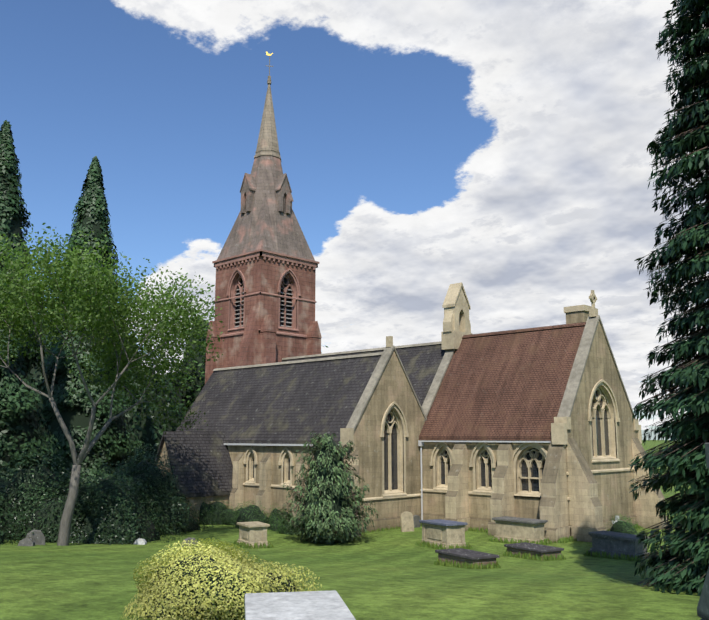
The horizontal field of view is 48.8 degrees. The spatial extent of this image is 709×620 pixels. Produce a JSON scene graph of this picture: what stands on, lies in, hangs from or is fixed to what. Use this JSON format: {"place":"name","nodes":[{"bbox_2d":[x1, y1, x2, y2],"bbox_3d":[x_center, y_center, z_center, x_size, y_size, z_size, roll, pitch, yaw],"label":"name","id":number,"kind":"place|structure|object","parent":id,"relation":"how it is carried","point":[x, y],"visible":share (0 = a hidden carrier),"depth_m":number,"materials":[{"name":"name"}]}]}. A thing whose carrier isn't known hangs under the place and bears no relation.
{"place":"outdoors","nodes":[
{"label":"outdoors","id":0,"kind":"place"},
{"bbox_2d":[30,298,147,360],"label":"tree","id":1,"kind":"object","parent":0,"point":[43,340],"depth_m":89.30,"materials":[{"name":"green plant"}]},
{"bbox_2d":[30,301,205,472],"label":"tree","id":2,"kind":"object","parent":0,"point":[37,375],"depth_m":71.16,"materials":[{"name":"green plant"}]},
{"bbox_2d":[156,273,327,413],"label":"tree","id":3,"kind":"object","parent":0,"point":[187,392],"depth_m":77.60,"materials":[{"name":"green plant"}]},
{"bbox_2d":[0,440,701,619],"bbox_3d":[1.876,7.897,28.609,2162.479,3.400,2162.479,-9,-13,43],"label":"lawn","id":4,"kind":"structure","parent":0,"point":[395,574],"depth_m":18.80,"materials":[{"name":"green plant"}]},
{"bbox_2d":[0,490,33,544],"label":"laurel hedge leaves","id":5,"kind":"object","parent":4,"relation":"on","point":[8,526],"depth_m":32.68,"materials":[{"name":"green plant"}]},
{"bbox_2d":[18,538,34,545],"bbox_3d":[-13.035,9.305,31.084,0.599,0.448,0.300,1,-12,-6],"label":"rough stone","id":6,"kind":"object","parent":4,"relation":"on","point":[27,542],"visible":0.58,"depth_m":30.96,"materials":[{"name":"grey stone"}]},
{"bbox_2d":[0,120,59,480],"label":"conifer tree","id":7,"kind":"object","parent":4,"relation":"on","point":[31,396],"depth_m":44.77,"materials":[{"name":"green plant"}]},
{"bbox_2d":[26,530,44,544],"bbox_3d":[-13.190,9.472,32.307,0.799,0.748,0.300,5,-6,-26],"label":"rough stone","id":8,"kind":"object","parent":4,"relation":"on","point":[37,537],"visible":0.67,"depth_m":32.22,"materials":[{"name":"grey stone"}]},
{"bbox_2d":[0,441,93,539],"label":"laurel hedge","id":9,"kind":"object","parent":4,"relation":"on","point":[37,475],"depth_m":36.63,"materials":[{"name":"green plant"}]},
{"bbox_2d":[34,156,144,486],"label":"conifer tree","id":10,"kind":"object","parent":4,"relation":"on","point":[82,402],"depth_m":53.32,"materials":[{"name":"green plant"}]},
{"bbox_2d":[4,462,182,544],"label":"laurel hedge leaves","id":11,"kind":"object","parent":4,"relation":"on","point":[101,523],"depth_m":35.21,"materials":[{"name":"green plant"}]},
{"bbox_2d":[0,223,223,545],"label":"ash tree","id":12,"kind":"object","parent":4,"relation":"on","point":[15,301],"depth_m":33.21,"materials":[{"name":"green plant"}]},
{"bbox_2d":[91,444,175,496],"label":"laurel hedge leaves","id":13,"kind":"object","parent":4,"relation":"on","point":[144,460],"depth_m":42.45,"materials":[{"name":"green plant"}]},
{"bbox_2d":[134,538,146,544],"bbox_3d":[-9.427,10.276,34.452,0.499,0.398,0.300,-1,-15,4],"label":"rough stone","id":14,"kind":"object","parent":4,"relation":"on","point":[140,541],"visible":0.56,"depth_m":34.33,"materials":[{"name":"white stone"}]},
{"bbox_2d":[109,454,214,535],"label":"laurel hedge leaves","id":15,"kind":"object","parent":4,"relation":"on","point":[183,501],"depth_m":39.94,"materials":[{"name":"green plant"}]},
{"bbox_2d":[181,537,197,545],"bbox_3d":[-7.154,10.185,34.051,0.749,0.499,0.350,3,-7,-16],"label":"rough stone","id":16,"kind":"object","parent":4,"relation":"on","point":[189,539],"visible":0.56,"depth_m":33.92,"materials":[{"name":"grey stone"}]},
{"bbox_2d":[159,442,228,521],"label":"porch walls","id":17,"kind":"structure","parent":4,"relation":"on","point":[196,501],"depth_m":44.13,"materials":[{"name":"stone"}]},
{"bbox_2d":[197,497,228,524],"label":"bush","id":18,"kind":"object","parent":4,"relation":"on","point":[216,513],"depth_m":43.55,"materials":[{"name":"green plant"}]},
{"bbox_2d":[120,538,323,619],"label":"golden shrub","id":19,"kind":"object","parent":4,"relation":"on","point":[147,590],"depth_m":13.26,"materials":[{"name":"yellow plant"}]},
{"bbox_2d":[218,504,247,524],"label":"bush","id":20,"kind":"object","parent":4,"relation":"on","point":[229,514],"depth_m":43.35,"materials":[{"name":"green plant"}]},
{"bbox_2d":[232,500,269,527],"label":"bush","id":21,"kind":"object","parent":4,"relation":"on","point":[242,517],"depth_m":41.78,"materials":[{"name":"green plant"}]},
{"bbox_2d":[237,521,269,547],"bbox_3d":[-4.477,10.051,34.431,1.000,1.277,1.450,5,-11,-29],"label":"pedestal tomb","id":22,"kind":"object","parent":4,"relation":"on","point":[252,533],"visible":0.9,"depth_m":34.02,"materials":[{"name":"stone"}]},
{"bbox_2d":[214,256,315,367],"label":"tower walls","id":23,"kind":"structure","parent":4,"relation":"on","point":[261,275],"depth_m":59.79,"materials":[{"name":"stone"}]},
{"bbox_2d":[264,502,291,530],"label":"bush","id":24,"kind":"object","parent":4,"relation":"on","point":[274,511],"depth_m":41.01,"materials":[{"name":"green plant"}]},
{"bbox_2d":[227,445,345,511],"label":"aisle walls","id":25,"kind":"structure","parent":4,"relation":"on","point":[278,496],"depth_m":43.71,"materials":[{"name":"beige stone"}]},
{"bbox_2d":[277,515,301,534],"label":"wall shrub leaves","id":26,"kind":"object","parent":4,"relation":"on","point":[283,527],"depth_m":39.15,"materials":[{"name":"green plant"}]},
{"bbox_2d":[245,590,355,619],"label":"tomb","id":27,"kind":"object","parent":4,"relation":"on","point":[317,605],"visible":1,"depth_m":9.03,"materials":[{"name":"grey stone"}]},
{"bbox_2d":[274,431,378,543],"bbox_3d":[-1.176,8.427,36.872,5.017,5.397,4.868,-9,-13,43],"label":"yew bush","id":28,"kind":"object","parent":4,"relation":"on","point":[327,537],"depth_m":35.83,"materials":[{"name":"green plant"}]},
{"bbox_2d":[347,350,424,519],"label":"gable wall","id":29,"kind":"structure","parent":4,"relation":"on","point":[392,385],"depth_m":42.04,"materials":[{"name":"beige stone"}]},
{"bbox_2d":[400,511,413,531],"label":"headstone","id":30,"kind":"object","parent":4,"relation":"on","point":[406,521],"visible":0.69,"depth_m":40.31,"materials":[{"name":"stone"}]},
{"bbox_2d":[413,515,420,527],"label":"headstone","id":31,"kind":"object","parent":4,"relation":"on","point":[416,518],"visible":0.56,"depth_m":42.06,"materials":[{"name":"stone"}]},
{"bbox_2d":[205,249,668,542],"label":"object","id":32,"kind":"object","parent":4,"relation":"on","point":[543,473],"visible":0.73,"depth_m":41.57,"materials":[{"name":"beige stone"}]},
{"bbox_2d":[217,52,314,260],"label":"spire","id":33,"kind":"structure","parent":32,"relation":"on","point":[266,219],"depth_m":61.59,"materials":[{"name":"stone"}]},
{"bbox_2d":[231,524,648,568],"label":"grass tufts","id":34,"kind":"object","parent":4,"relation":"on","point":[467,565],"visible":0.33,"depth_m":31.77,"materials":[{"name":"green plant"}]},
{"bbox_2d":[419,519,467,548],"bbox_3d":[3.933,10.073,34.684,1.150,1.346,2.100,5,-12,-29],"label":"chest tomb","id":35,"kind":"object","parent":4,"relation":"on","point":[447,533],"visible":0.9,"depth_m":34.08,"materials":[{"name":"stone"}]},
{"bbox_2d":[435,548,499,568],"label":"ledger slab","id":36,"kind":"structure","parent":4,"relation":"on","point":[466,555],"depth_m":26.65,"materials":[{"name":"stone"}]},
{"bbox_2d":[422,440,549,518],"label":"chancel walls","id":37,"kind":"structure","parent":4,"relation":"on","point":[434,503],"depth_m":41.09,"materials":[{"name":"beige stone"}]},
{"bbox_2d":[492,516,547,544],"bbox_3d":[7.655,10.344,36.216,2.300,1.301,1.150,-8,-12,43],"label":"chest tomb","id":38,"kind":"object","parent":4,"relation":"on","point":[519,528],"visible":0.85,"depth_m":35.80,"materials":[{"name":"stone"}]},
{"bbox_2d":[504,542,563,560],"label":"ledger slab","id":39,"kind":"structure","parent":4,"relation":"on","point":[532,549],"depth_m":30.72,"materials":[{"name":"stone"}]},
{"bbox_2d":[566,322,637,524],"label":"gable wall","id":40,"kind":"structure","parent":4,"relation":"on","point":[615,496],"depth_m":40.99,"materials":[{"name":"beige stone"}]},
{"bbox_2d":[588,530,649,559],"bbox_3d":[10.655,9.629,31.448,1.100,1.169,2.200,7,-10,-38],"label":"chest tomb","id":41,"kind":"object","parent":4,"relation":"on","point":[619,544],"visible":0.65,"depth_m":31.15,"materials":[{"name":"stone"}]},
{"bbox_2d":[605,513,640,534],"bbox_3d":[11.790,10.416,34.119,1.759,3.038,1.736,-9,-13,43],"label":"round shrub","id":42,"kind":"object","parent":4,"relation":"on","point":[615,519],"depth_m":34.03,"materials":[{"name":"green plant"}]},
{"bbox_2d":[628,0,708,595],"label":"conifer tree","id":43,"kind":"object","parent":4,"relation":"on","point":[690,166],"depth_m":18.37,"materials":[{"name":"green plant"}]},
{"bbox_2d":[697,443,708,619],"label":"memorial cross","id":44,"kind":"object","parent":4,"relation":"on","point":[703,609],"visible":1,"depth_m":10.36,"materials":[{"name":"stone"}]},
{"bbox_2d":[0,0,708,439],"label":"sky","id":45,"kind":"structure","parent":0,"point":[496,148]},
{"bbox_2d":[153,322,585,497],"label":"church roofs","id":46,"kind":"structure","parent":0,"point":[509,385],"depth_m":44.35,"materials":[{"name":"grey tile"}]}
]}

